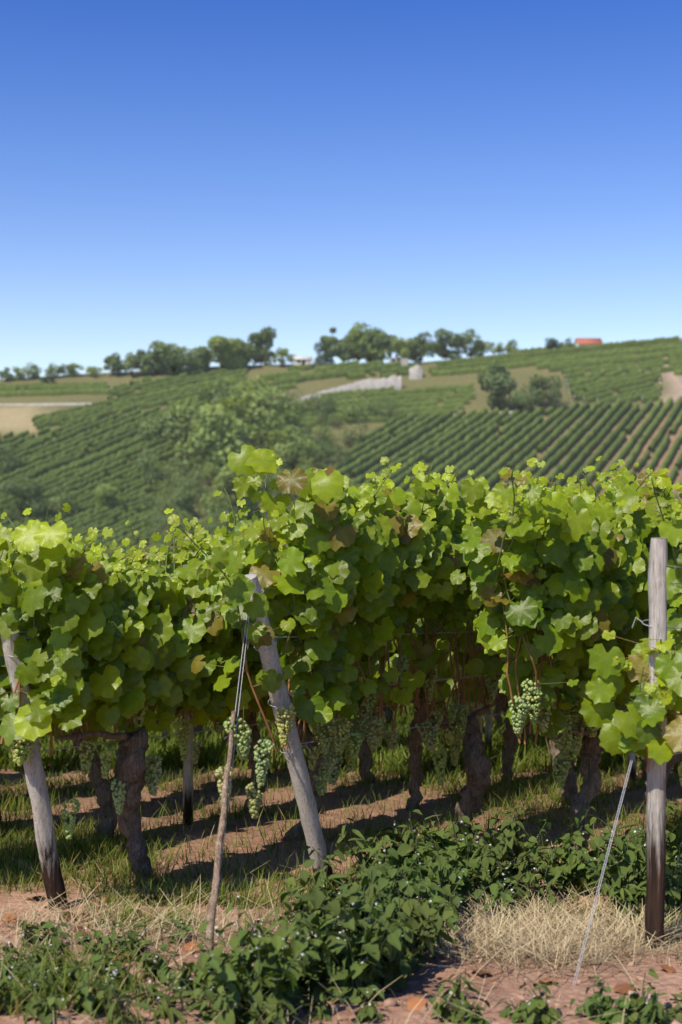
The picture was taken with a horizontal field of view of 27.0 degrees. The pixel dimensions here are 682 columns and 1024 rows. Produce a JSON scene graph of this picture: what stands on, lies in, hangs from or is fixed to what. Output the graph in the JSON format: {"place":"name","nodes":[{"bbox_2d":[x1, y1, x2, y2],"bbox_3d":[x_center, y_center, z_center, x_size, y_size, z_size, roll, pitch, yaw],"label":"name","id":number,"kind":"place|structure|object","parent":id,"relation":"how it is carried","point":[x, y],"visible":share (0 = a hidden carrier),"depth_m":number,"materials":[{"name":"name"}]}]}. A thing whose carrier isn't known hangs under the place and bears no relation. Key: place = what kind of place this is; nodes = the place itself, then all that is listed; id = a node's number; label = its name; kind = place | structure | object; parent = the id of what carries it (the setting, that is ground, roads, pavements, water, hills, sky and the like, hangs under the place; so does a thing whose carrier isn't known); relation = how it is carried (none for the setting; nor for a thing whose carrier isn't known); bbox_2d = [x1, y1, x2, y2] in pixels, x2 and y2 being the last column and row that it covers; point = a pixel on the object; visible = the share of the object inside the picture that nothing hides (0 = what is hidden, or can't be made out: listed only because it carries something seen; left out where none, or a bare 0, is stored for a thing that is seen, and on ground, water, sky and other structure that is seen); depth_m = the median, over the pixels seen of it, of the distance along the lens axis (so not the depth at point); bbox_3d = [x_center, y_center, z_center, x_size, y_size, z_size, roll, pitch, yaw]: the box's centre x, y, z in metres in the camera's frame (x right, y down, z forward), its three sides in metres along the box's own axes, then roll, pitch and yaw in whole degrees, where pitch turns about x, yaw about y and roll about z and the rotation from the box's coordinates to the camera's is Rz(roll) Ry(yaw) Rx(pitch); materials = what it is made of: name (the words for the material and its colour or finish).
{"place":"outdoors","nodes":[
{"label":"outdoors","id":0,"kind":"place"},
{"bbox_2d":[0,338,681,1023],"bbox_3d":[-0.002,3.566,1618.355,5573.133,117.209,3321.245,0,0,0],"label":"ground","id":1,"kind":"structure","parent":0,"point":[16,420],"depth_m":10.04,"materials":[{"name":"soil"}]},
{"bbox_2d":[0,358,545,418],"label":"terrace walls","id":2,"kind":"structure","parent":1,"relation":"on","point":[415,371],"depth_m":394.79,"materials":[{"name":"stone"}]},
{"bbox_2d":[0,321,574,565],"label":"tree","id":3,"kind":"object","parent":1,"relation":"on","point":[193,422],"depth_m":342.12,"materials":[{"name":"green plant"}]},
{"bbox_2d":[1,537,667,949],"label":"trellis posts","id":4,"kind":"object","parent":1,"relation":"on","point":[53,881],"visible":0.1,"depth_m":7.58,"materials":[{"name":"grey wood"}]},
{"bbox_2d":[7,565,681,985],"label":"trellis wires","id":5,"kind":"object","parent":4,"relation":"attached to","point":[399,729],"visible":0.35,"depth_m":7.45,"materials":[{"name":"grey metal"}]},
{"bbox_2d":[1,895,676,1010],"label":"fallen leaves","id":6,"kind":"object","parent":1,"relation":"on","point":[412,1003],"visible":0.54,"depth_m":6.30,"materials":[{"name":"brown plant"}]},
{"bbox_2d":[0,444,681,959],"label":"vine","id":7,"kind":"object","parent":1,"relation":"on","point":[590,595],"depth_m":8.01,"materials":[{"name":"green plant"}]},
{"bbox_2d":[0,459,681,808],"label":"vine shoots","id":8,"kind":"object","parent":7,"relation":"attached to","point":[416,703],"visible":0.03,"depth_m":8.48,"materials":[{"name":"green plant"}]},
{"bbox_2d":[10,655,681,839],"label":"grapes","id":9,"kind":"object","parent":7,"relation":"hanging from","point":[330,748],"visible":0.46,"depth_m":8.30,"materials":[{"name":"green food"}]},
{"bbox_2d":[0,799,681,1023],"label":"weed","id":10,"kind":"object","parent":1,"relation":"on","point":[291,992],"depth_m":6.16,"materials":[{"name":"green plant"}]},
{"bbox_2d":[0,336,681,561],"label":"vine rows","id":11,"kind":"object","parent":1,"relation":"on","point":[65,463],"visible":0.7,"depth_m":355.39,"materials":[{"name":"green plant"}]},
{"bbox_2d":[0,690,681,1023],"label":"grass","id":12,"kind":"structure","parent":1,"relation":"on","point":[213,749],"depth_m":10.58,"materials":[{"name":"green plant"}]},
{"bbox_2d":[0,810,681,1023],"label":"straw","id":13,"kind":"object","parent":1,"relation":"on","point":[497,932],"visible":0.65,"depth_m":6.85,"materials":[{"name":"beige plant"}]},
{"bbox_2d":[1,800,680,1021],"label":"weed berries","id":14,"kind":"object","parent":1,"relation":"on","point":[347,931],"visible":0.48,"depth_m":6.05,"materials":[{"name":"plant"}]},
{"bbox_2d":[7,820,681,1023],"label":"stones","id":15,"kind":"object","parent":1,"relation":"on","point":[388,1002],"visible":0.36,"depth_m":5.93,"materials":[{"name":"stone"}]},
{"bbox_2d":[292,340,597,364],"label":"house walls","id":16,"kind":"structure","parent":1,"relation":"on","point":[308,360],"depth_m":415.83,"materials":[{"name":"white paint"}]},
{"bbox_2d":[297,358,399,364],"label":"house windows","id":17,"kind":"structure","parent":16,"relation":"in","point":[303,361],"depth_m":415.58,"materials":[{"name":"black glass"}]},
{"bbox_2d":[574,338,602,345],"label":"house roofs","id":18,"kind":"structure","parent":16,"relation":"on","point":[589,340],"depth_m":430.39,"materials":[{"name":"tile"}]},
{"bbox_2d":[304,369,660,403],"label":"posts","id":19,"kind":"object","parent":1,"relation":"on","point":[567,389],"visible":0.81,"depth_m":381.17,"materials":[{"name":"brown wood"}]},
{"bbox_2d":[0,0,681,378],"label":"sky","id":20,"kind":"structure","parent":0,"point":[187,173],"materials":[{"name":"blue"}]}
]}

